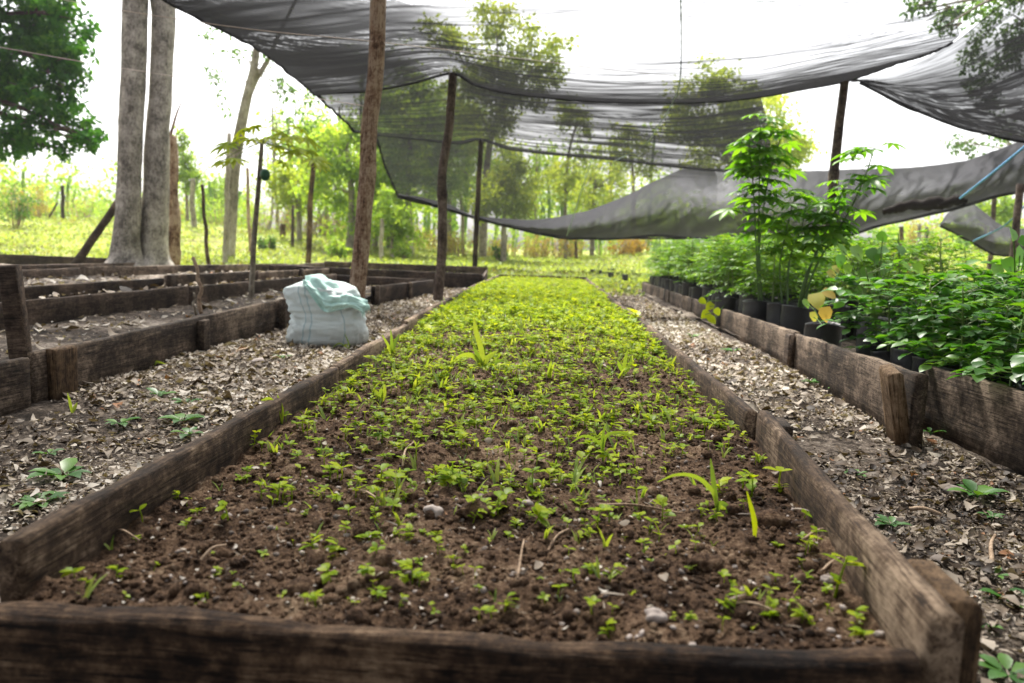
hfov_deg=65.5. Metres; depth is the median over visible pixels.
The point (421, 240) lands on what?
bush
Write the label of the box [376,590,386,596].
sprout
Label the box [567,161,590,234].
rope
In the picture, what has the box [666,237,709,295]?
potted plant
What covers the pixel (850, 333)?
potted plant
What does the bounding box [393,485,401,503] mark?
grass sprout
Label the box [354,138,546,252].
tree
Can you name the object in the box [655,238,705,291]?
potted plant
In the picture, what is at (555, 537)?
twig
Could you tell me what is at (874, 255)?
potted plant
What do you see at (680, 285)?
potted plant
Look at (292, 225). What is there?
post
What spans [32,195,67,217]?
bush
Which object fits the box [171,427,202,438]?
weed
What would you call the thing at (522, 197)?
tree
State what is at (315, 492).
seedling
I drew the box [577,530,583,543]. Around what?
sprout
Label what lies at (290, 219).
bush
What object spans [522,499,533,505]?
stone
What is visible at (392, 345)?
grass weed
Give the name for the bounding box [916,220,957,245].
bush
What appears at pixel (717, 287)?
potted plant
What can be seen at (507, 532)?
seedling
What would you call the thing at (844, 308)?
potted plant
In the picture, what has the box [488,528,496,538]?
grass sprout
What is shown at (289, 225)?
bush
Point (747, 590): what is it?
grass sprout
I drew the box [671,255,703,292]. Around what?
potted plant
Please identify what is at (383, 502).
grass sprout
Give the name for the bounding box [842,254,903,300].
potted plant
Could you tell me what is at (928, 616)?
raised bed
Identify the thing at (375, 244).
slender tree
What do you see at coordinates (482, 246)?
tree
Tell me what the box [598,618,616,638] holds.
seedling
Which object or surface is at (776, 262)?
potted plant
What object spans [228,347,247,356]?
twig
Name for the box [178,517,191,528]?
seedling
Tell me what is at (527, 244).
bush
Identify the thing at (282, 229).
post
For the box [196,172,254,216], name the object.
tree
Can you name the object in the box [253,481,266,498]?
seedling
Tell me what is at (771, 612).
seedling
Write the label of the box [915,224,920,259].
post
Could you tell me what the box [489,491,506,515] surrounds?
seedling
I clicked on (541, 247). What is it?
bush
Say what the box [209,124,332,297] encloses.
papaya tree
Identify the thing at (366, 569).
seedling
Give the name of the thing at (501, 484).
sprout
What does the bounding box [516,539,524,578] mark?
twig
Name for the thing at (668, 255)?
potted plant
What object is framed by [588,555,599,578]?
grass sprout
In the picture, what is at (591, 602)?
sprout
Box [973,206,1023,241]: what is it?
rope
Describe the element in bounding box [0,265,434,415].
raised bed
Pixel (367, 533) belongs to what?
seedling
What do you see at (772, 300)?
potted plant
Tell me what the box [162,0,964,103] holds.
shade net
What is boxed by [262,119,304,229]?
slender tree
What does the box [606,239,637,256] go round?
golden shrub
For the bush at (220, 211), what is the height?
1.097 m
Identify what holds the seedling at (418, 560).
on the soil at (170, 543)
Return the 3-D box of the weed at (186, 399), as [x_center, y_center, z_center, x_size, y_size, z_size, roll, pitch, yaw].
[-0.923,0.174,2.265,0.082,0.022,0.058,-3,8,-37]
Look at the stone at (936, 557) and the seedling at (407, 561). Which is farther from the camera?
the stone at (936, 557)
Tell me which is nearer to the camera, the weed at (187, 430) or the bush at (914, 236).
the weed at (187, 430)
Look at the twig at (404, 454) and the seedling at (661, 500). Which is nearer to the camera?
the seedling at (661, 500)
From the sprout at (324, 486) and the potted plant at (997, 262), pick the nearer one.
the sprout at (324, 486)
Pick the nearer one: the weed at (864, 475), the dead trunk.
the weed at (864, 475)
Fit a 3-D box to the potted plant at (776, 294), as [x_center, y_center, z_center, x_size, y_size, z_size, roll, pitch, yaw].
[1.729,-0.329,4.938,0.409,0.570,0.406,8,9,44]
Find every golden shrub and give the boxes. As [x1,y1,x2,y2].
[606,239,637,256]
[628,239,651,255]
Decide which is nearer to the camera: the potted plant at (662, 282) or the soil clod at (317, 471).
the soil clod at (317, 471)
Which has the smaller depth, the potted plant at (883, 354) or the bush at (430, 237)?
the potted plant at (883, 354)
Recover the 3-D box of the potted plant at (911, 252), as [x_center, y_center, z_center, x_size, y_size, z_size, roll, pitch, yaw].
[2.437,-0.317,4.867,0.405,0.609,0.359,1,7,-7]
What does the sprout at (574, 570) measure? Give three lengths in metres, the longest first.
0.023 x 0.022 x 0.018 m
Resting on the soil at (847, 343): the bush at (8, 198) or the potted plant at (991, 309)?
the potted plant at (991, 309)
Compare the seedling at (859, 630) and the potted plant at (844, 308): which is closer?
the seedling at (859, 630)
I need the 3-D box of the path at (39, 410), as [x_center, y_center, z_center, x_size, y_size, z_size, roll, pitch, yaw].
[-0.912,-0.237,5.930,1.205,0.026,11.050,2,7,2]
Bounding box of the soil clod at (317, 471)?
[307,467,324,476]
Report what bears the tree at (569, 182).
on the ground at (187, 242)
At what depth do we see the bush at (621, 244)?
30.21 m
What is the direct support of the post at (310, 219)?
on the ground at (187, 242)
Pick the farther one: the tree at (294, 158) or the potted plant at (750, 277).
the tree at (294, 158)
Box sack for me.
[283,274,369,346]
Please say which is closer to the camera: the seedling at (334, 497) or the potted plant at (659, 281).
the seedling at (334, 497)
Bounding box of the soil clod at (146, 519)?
[136,515,152,523]
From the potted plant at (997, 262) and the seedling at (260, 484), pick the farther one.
the potted plant at (997, 262)
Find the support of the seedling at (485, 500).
on the soil at (170, 543)
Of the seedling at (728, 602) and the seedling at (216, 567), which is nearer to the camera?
the seedling at (728, 602)
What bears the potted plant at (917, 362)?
on the soil at (847, 343)
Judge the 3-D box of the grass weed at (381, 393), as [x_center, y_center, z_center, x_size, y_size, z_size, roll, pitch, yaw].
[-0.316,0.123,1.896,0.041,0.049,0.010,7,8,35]
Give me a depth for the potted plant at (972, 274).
2.91 m
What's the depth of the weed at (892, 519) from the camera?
1.42 m
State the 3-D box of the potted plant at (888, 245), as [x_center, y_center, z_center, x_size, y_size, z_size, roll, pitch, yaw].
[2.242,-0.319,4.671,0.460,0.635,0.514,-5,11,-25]
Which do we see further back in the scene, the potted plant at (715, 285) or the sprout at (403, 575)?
the potted plant at (715, 285)
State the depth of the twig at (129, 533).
1.03 m
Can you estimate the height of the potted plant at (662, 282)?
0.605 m
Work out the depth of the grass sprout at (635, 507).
1.19 m
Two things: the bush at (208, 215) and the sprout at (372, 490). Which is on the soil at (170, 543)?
the sprout at (372, 490)
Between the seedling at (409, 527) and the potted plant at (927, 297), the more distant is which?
the potted plant at (927, 297)
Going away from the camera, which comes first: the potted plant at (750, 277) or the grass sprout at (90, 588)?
the grass sprout at (90, 588)
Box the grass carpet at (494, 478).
[212,275,766,497]
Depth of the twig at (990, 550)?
1.28 m
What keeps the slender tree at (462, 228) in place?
on the ground at (187, 242)
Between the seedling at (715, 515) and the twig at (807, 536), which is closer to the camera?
the twig at (807, 536)
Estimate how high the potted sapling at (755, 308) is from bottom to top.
1.285 m
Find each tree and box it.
[0,0,108,163]
[104,0,175,265]
[172,125,210,223]
[196,25,327,258]
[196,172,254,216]
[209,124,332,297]
[242,122,293,229]
[243,105,293,230]
[251,156,329,241]
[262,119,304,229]
[272,116,356,234]
[285,111,410,248]
[300,183,347,237]
[313,106,359,156]
[343,150,427,249]
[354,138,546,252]
[359,137,458,254]
[371,149,379,249]
[371,183,421,259]
[429,211,456,230]
[458,0,579,259]
[461,216,464,252]
[472,181,544,261]
[526,157,550,239]
[530,157,636,255]
[542,156,605,259]
[614,155,657,252]
[689,48,827,170]
[898,0,1023,34]
[937,133,1014,159]
[942,195,1023,251]
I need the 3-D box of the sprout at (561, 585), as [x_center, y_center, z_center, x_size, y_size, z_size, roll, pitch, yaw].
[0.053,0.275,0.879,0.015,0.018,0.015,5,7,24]
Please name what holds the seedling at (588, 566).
on the soil at (170, 543)
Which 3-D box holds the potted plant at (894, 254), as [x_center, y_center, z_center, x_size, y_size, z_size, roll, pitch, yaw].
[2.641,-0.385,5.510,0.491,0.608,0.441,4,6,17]
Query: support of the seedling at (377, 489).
on the soil at (170, 543)
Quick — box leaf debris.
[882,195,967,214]
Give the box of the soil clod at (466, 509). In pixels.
[456,500,490,518]
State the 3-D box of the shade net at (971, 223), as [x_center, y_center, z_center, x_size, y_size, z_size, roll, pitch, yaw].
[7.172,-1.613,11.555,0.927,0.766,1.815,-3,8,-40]
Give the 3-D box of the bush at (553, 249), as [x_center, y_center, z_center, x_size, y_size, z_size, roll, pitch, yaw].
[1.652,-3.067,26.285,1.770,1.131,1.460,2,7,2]
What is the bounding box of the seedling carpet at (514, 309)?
[235,275,791,497]
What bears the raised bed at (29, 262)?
on the ground at (187, 242)
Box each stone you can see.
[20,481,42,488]
[252,358,264,363]
[423,504,443,519]
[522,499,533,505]
[645,607,667,622]
[820,575,835,583]
[873,631,884,637]
[929,554,954,567]
[940,484,965,495]
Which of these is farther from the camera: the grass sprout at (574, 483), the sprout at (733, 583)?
the grass sprout at (574, 483)
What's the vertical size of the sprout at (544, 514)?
0.031 m
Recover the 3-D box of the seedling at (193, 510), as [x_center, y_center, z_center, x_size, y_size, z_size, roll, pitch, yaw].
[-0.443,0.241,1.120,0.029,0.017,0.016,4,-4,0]
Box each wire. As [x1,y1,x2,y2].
[0,47,363,105]
[66,0,675,75]
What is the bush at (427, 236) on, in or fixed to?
on the ground at (187, 242)
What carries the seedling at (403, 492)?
on the soil at (170, 543)
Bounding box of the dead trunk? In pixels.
[169,99,182,264]
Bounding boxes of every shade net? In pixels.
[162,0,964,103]
[316,75,778,174]
[377,136,716,239]
[397,142,1023,242]
[851,0,1023,142]
[940,205,1023,256]
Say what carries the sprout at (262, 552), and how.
on the soil at (170, 543)
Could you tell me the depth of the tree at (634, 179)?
29.34 m
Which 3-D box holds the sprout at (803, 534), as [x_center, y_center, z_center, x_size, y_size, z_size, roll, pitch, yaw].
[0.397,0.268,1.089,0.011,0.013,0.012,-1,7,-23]
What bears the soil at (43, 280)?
in the raised bed at (38, 291)
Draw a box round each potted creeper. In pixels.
[698,296,736,325]
[802,287,844,346]
[982,227,1023,290]
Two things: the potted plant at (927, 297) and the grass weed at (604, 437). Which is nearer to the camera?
the grass weed at (604, 437)
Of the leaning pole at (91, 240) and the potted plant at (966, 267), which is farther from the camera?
the leaning pole at (91, 240)
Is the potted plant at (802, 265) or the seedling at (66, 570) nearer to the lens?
the seedling at (66, 570)
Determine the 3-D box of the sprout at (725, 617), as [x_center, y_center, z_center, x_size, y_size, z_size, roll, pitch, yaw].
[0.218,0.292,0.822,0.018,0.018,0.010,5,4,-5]
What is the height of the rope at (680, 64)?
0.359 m
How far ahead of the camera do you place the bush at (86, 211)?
30.03 m
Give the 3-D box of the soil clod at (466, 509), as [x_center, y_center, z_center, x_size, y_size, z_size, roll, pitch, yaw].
[-0.053,0.235,1.115,0.048,0.026,0.037,2,7,2]
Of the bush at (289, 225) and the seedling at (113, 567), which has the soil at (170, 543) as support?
the seedling at (113, 567)
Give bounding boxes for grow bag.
[608,272,613,277]
[622,274,627,280]
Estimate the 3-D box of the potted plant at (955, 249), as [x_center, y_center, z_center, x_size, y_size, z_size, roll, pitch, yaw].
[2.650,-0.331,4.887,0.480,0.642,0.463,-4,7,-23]
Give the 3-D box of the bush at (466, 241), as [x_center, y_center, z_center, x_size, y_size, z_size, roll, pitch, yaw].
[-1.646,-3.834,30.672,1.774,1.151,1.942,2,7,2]
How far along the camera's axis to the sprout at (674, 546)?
1.00 m
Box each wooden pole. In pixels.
[349,0,385,298]
[433,72,456,300]
[472,140,482,266]
[820,80,848,290]
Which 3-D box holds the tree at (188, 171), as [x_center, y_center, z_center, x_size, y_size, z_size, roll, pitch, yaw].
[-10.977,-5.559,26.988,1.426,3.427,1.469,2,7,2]
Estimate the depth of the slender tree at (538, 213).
29.61 m
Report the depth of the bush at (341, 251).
17.50 m
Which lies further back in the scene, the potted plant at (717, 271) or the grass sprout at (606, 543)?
the potted plant at (717, 271)
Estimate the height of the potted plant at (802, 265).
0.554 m
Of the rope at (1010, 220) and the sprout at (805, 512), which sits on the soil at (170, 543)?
the sprout at (805, 512)
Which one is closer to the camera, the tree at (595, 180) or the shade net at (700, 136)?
the shade net at (700, 136)
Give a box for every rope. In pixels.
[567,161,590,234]
[613,0,681,161]
[959,146,1023,198]
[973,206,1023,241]
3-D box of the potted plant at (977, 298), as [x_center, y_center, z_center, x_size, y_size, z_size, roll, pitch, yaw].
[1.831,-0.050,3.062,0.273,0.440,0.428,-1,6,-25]
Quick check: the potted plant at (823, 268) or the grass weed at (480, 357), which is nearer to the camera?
the grass weed at (480, 357)
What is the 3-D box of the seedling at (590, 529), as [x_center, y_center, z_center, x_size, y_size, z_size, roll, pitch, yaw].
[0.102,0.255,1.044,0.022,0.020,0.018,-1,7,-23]
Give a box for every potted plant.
[640,248,660,282]
[641,244,674,285]
[642,244,676,284]
[646,247,665,283]
[648,253,666,285]
[650,241,681,287]
[653,239,677,276]
[653,239,679,286]
[654,241,693,299]
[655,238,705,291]
[655,242,682,278]
[663,246,700,292]
[663,246,700,293]
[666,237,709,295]
[669,239,701,281]
[669,239,708,278]
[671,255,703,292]
[676,245,722,299]
[679,242,710,267]
[680,233,736,301]
[681,250,717,296]
[688,236,745,286]
[689,238,723,284]
[690,237,728,284]
[695,248,733,301]
[700,235,753,304]
[700,240,742,288]
[705,234,749,301]
[705,238,751,297]
[711,249,753,287]
[713,235,757,292]
[722,231,799,313]
[723,248,770,312]
[728,232,789,296]
[728,245,789,298]
[737,232,767,289]
[738,254,783,292]
[739,230,815,302]
[748,247,804,300]
[752,241,822,302]
[753,234,803,293]
[754,248,804,300]
[760,237,815,300]
[771,238,815,297]
[778,250,833,320]
[782,253,834,300]
[783,247,837,304]
[791,244,845,292]
[796,240,879,338]
[796,250,847,301]
[799,237,871,302]
[817,238,889,306]
[817,259,925,355]
[820,236,873,298]
[822,236,861,295]
[827,231,922,345]
[829,253,883,336]
[834,235,888,291]
[836,231,928,338]
[840,285,927,361]
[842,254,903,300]
[844,240,884,292]
[847,240,909,298]
[853,239,896,299]
[863,231,937,338]
[865,245,910,297]
[869,241,922,301]
[875,273,994,373]
[882,269,991,349]
[882,270,971,369]
[883,281,1017,375]
[884,241,951,304]
[884,247,938,296]
[891,259,1023,362]
[892,245,945,303]
[893,292,964,329]
[905,235,973,282]
[905,280,990,348]
[910,229,984,313]
[926,241,978,295]
[927,270,1020,353]
[928,270,1023,366]
[931,299,1023,384]
[933,246,990,309]
[938,289,1023,387]
[941,275,1023,354]
[944,284,1023,379]
[946,302,1023,390]
[957,281,1015,335]
[964,290,1023,345]
[968,267,1023,324]
[978,259,1023,321]
[989,307,1023,324]
[1007,352,1023,384]
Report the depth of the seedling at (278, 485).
1.19 m
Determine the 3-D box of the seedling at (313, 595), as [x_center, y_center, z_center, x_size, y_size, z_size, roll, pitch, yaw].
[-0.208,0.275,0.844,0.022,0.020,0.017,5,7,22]
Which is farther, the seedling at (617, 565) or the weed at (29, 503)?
the weed at (29, 503)
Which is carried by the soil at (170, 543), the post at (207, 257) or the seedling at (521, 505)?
the seedling at (521, 505)
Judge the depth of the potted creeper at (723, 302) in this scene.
5.28 m
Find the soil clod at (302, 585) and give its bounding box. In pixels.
[284,576,315,596]
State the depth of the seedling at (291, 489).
1.19 m
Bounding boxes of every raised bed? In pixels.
[0,254,134,274]
[0,263,328,301]
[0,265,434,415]
[0,274,982,682]
[269,261,487,287]
[642,282,1023,475]
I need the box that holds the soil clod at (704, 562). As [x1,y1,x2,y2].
[687,552,722,572]
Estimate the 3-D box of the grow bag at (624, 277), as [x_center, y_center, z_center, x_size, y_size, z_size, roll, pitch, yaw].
[1.759,-0.997,12.402,0.105,0.103,0.105,2,7,2]
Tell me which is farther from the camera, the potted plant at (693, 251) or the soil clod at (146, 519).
the potted plant at (693, 251)
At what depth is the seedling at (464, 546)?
0.99 m
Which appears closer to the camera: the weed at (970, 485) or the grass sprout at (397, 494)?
the grass sprout at (397, 494)
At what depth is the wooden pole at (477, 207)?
12.90 m
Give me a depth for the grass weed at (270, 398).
1.65 m
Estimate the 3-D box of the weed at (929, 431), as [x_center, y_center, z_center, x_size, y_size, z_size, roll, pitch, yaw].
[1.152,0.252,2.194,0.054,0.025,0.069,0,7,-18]
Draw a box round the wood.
[0,89,1023,256]
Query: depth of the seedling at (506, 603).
0.84 m
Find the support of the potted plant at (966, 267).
on the soil at (847, 343)
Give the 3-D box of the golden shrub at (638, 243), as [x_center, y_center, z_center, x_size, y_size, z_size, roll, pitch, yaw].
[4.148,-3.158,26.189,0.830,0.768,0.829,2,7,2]
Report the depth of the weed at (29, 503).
1.38 m
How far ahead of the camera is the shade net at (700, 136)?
9.79 m
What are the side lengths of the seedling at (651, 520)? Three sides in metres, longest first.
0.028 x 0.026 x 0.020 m
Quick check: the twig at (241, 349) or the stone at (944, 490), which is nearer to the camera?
the stone at (944, 490)
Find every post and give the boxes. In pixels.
[60,185,64,220]
[189,178,196,227]
[200,184,210,264]
[223,133,230,263]
[246,168,251,252]
[279,224,285,236]
[291,205,294,246]
[305,163,315,262]
[379,219,383,259]
[574,241,577,260]
[899,226,903,245]
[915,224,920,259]
[923,227,928,256]
[986,198,996,268]
[1009,184,1023,276]
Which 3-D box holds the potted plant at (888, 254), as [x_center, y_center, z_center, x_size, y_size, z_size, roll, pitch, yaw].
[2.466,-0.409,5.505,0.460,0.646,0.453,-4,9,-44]
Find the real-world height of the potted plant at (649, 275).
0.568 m
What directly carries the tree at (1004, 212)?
on the ground at (187, 242)
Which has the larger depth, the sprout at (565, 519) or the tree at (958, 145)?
the tree at (958, 145)
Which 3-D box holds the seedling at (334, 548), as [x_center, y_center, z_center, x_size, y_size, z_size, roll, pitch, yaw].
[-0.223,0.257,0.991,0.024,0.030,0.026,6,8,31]
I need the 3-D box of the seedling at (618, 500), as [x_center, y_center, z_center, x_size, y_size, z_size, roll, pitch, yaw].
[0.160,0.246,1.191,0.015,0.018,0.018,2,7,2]
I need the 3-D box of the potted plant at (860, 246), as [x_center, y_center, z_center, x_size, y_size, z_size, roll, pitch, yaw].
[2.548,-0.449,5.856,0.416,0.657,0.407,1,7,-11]
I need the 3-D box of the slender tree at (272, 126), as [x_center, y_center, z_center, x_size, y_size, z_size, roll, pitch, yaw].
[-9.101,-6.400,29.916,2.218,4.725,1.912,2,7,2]
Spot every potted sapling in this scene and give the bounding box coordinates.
[709,113,807,321]
[741,186,839,325]
[779,142,906,334]
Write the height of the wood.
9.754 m
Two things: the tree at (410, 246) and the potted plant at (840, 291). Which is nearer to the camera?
the potted plant at (840, 291)
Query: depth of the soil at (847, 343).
5.67 m
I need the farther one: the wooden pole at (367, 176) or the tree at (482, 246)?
the tree at (482, 246)
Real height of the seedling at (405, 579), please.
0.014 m
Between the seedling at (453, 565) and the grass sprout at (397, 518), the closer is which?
the seedling at (453, 565)
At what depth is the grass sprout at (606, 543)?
1.01 m
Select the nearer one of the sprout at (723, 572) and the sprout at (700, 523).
the sprout at (723, 572)
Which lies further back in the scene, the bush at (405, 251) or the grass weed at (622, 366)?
the bush at (405, 251)
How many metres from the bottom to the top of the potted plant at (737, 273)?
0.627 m
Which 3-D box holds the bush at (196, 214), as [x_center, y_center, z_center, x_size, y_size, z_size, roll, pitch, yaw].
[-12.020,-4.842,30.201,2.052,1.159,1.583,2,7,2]
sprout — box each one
[80,572,108,597]
[104,536,113,549]
[130,504,146,521]
[258,549,268,560]
[277,590,286,598]
[319,484,329,493]
[338,504,355,514]
[366,485,380,494]
[373,486,385,505]
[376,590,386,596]
[383,471,407,494]
[384,497,400,511]
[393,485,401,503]
[393,512,405,525]
[398,573,408,580]
[405,513,416,517]
[431,607,440,613]
[464,494,481,502]
[472,605,489,620]
[484,605,497,618]
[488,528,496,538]
[489,589,496,601]
[491,481,507,490]
[499,487,514,502]
[532,506,552,523]
[537,591,549,603]
[544,526,552,538]
[551,584,566,594]
[563,517,572,527]
[564,568,579,583]
[573,482,584,494]
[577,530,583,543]
[583,489,590,500]
[583,596,600,614]
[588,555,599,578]
[595,524,612,546]
[604,569,623,578]
[626,486,647,496]
[630,496,637,510]
[668,540,680,553]
[694,522,703,535]
[717,616,730,630]
[718,569,730,582]
[729,579,737,586]
[730,588,744,608]
[744,585,755,595]
[756,588,767,600]
[761,584,778,593]
[769,572,782,581]
[780,598,796,611]
[797,531,806,537]
[797,602,810,623]
[801,509,811,518]
[811,525,826,541]
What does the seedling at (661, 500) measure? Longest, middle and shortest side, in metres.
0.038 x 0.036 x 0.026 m
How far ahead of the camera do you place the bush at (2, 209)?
28.19 m
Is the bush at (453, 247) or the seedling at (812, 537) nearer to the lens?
the seedling at (812, 537)
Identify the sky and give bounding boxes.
[0,0,1023,250]
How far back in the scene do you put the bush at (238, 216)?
28.09 m
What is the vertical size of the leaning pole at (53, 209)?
0.568 m
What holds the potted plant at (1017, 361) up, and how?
on the soil at (847, 343)
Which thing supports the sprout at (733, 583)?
on the soil at (170, 543)
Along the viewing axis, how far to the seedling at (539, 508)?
1.08 m
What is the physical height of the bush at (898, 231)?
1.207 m
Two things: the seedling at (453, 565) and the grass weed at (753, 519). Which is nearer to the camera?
the seedling at (453, 565)
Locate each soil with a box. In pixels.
[0,286,370,360]
[18,277,895,649]
[23,273,202,291]
[637,292,904,352]
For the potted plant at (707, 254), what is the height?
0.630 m
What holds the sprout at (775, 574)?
on the soil at (170, 543)
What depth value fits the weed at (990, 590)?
1.11 m
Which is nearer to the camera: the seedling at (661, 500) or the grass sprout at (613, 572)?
the grass sprout at (613, 572)
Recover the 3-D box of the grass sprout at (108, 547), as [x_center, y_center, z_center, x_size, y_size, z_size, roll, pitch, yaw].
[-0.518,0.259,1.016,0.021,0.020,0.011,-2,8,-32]
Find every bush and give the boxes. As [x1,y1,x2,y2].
[0,180,41,228]
[0,184,29,214]
[0,191,10,214]
[8,187,46,215]
[26,183,55,217]
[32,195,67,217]
[57,193,96,217]
[65,190,104,217]
[90,202,113,218]
[91,195,114,216]
[178,195,188,218]
[180,203,222,223]
[195,196,224,225]
[210,200,240,222]
[237,200,279,234]
[237,201,268,228]
[250,198,289,227]
[257,235,278,250]
[265,205,335,233]
[279,210,306,231]
[302,213,343,237]
[315,211,346,235]
[324,236,352,258]
[391,235,413,261]
[414,230,431,248]
[415,219,437,251]
[417,229,463,254]
[447,227,473,258]
[451,227,488,252]
[470,237,500,257]
[487,223,525,255]
[491,245,507,261]
[499,234,541,256]
[520,233,555,256]
[524,237,553,259]
[537,235,586,258]
[553,238,589,259]
[577,240,623,255]
[604,239,653,252]
[607,239,643,251]
[880,222,936,243]
[904,220,937,244]
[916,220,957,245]
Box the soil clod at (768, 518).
[749,508,791,528]
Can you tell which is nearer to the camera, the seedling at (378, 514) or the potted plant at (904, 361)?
the seedling at (378, 514)
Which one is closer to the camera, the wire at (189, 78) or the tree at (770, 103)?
the wire at (189, 78)
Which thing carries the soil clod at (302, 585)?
on the soil at (170, 543)
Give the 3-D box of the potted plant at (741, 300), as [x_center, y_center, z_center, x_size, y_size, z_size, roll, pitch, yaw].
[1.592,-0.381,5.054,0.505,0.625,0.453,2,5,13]
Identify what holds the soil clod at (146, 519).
on the soil at (170, 543)
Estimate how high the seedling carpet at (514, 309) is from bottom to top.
0.138 m
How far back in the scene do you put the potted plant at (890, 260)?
5.33 m
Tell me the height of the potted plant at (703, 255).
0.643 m
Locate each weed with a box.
[13,491,68,509]
[26,458,90,479]
[32,448,65,454]
[67,393,77,412]
[104,417,139,426]
[147,387,176,395]
[158,413,204,423]
[170,398,201,402]
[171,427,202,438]
[261,395,283,423]
[332,335,350,348]
[374,384,385,401]
[382,330,398,352]
[454,318,503,368]
[571,425,634,460]
[617,349,631,372]
[658,459,727,512]
[746,491,756,536]
[844,469,865,476]
[874,514,911,526]
[923,427,945,435]
[947,479,1010,497]
[977,511,1004,522]
[979,653,1023,682]
[980,587,1023,608]
[982,623,1002,628]
[983,566,1008,579]
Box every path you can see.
[0,290,461,540]
[607,288,1023,682]
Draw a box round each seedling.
[60,567,84,577]
[78,577,94,589]
[105,564,128,577]
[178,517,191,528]
[189,507,205,515]
[193,593,204,603]
[213,566,222,577]
[215,500,228,519]
[232,582,243,586]
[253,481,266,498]
[266,481,293,502]
[283,486,295,500]
[298,534,323,550]
[305,590,323,607]
[309,486,319,497]
[317,563,337,583]
[324,537,344,551]
[325,495,342,500]
[339,521,350,532]
[348,477,365,497]
[355,531,381,540]
[357,563,374,574]
[367,542,385,553]
[367,586,390,598]
[370,485,381,505]
[370,506,379,515]
[370,513,381,521]
[397,558,423,584]
[399,490,406,501]
[399,523,412,536]
[399,577,409,583]
[399,593,408,608]
[412,557,422,564]
[414,571,428,587]
[428,531,442,535]
[432,536,444,554]
[438,478,446,486]
[446,555,460,569]
[460,544,468,552]
[467,508,486,523]
[480,497,491,504]
[487,505,499,516]
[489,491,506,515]
[497,592,519,611]
[504,531,513,539]
[510,517,519,528]
[515,498,525,511]
[527,487,544,498]
[532,502,548,526]
[580,562,599,574]
[582,527,596,537]
[588,504,611,525]
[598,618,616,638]
[601,504,614,522]
[602,563,625,581]
[615,499,623,507]
[631,511,645,520]
[636,538,651,552]
[643,516,658,534]
[653,494,675,520]
[684,611,697,620]
[709,509,723,521]
[716,593,737,609]
[761,610,778,618]
[771,599,778,608]
[772,541,784,548]
[791,608,813,622]
[797,535,821,554]
[820,553,864,597]
[821,585,833,592]
[847,605,868,617]
[848,612,864,623]
[849,626,874,638]
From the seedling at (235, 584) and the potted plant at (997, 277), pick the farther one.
the potted plant at (997, 277)
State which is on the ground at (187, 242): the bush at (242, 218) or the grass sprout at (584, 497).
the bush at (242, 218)
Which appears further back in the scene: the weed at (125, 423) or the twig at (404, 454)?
the weed at (125, 423)
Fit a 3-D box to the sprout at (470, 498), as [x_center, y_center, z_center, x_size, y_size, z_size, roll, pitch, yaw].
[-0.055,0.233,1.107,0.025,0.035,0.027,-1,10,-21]
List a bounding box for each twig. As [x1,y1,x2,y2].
[15,488,47,493]
[118,529,139,540]
[200,544,226,559]
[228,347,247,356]
[348,488,381,501]
[401,442,413,466]
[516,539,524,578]
[547,528,568,549]
[597,503,679,513]
[736,601,784,616]
[802,528,823,540]
[820,557,839,572]
[909,506,941,515]
[988,534,996,563]
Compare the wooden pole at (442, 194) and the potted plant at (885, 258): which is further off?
the wooden pole at (442, 194)
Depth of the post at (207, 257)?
11.58 m
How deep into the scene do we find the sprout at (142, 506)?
1.08 m
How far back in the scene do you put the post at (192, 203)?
24.06 m
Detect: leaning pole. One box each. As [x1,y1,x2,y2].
[48,202,57,219]
[71,200,114,263]
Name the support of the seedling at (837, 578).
on the soil at (170, 543)
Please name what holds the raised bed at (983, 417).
on the ground at (187, 242)
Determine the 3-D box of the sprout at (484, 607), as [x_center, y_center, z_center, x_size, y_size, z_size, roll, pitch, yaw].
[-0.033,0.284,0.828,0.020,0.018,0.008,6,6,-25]
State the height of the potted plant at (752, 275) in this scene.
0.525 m
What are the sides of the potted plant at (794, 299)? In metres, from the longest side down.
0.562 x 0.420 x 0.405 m
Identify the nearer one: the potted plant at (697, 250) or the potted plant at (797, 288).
the potted plant at (797, 288)
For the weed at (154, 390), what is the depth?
2.37 m
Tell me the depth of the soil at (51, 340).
3.94 m
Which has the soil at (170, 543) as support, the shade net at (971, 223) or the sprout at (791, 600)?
the sprout at (791, 600)
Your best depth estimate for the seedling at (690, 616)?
0.83 m
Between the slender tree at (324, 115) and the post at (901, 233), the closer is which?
the post at (901, 233)
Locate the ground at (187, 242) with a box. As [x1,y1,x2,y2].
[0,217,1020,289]
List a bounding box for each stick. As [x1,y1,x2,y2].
[191,257,202,313]
[192,292,197,314]
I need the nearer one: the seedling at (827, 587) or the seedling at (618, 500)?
the seedling at (827, 587)

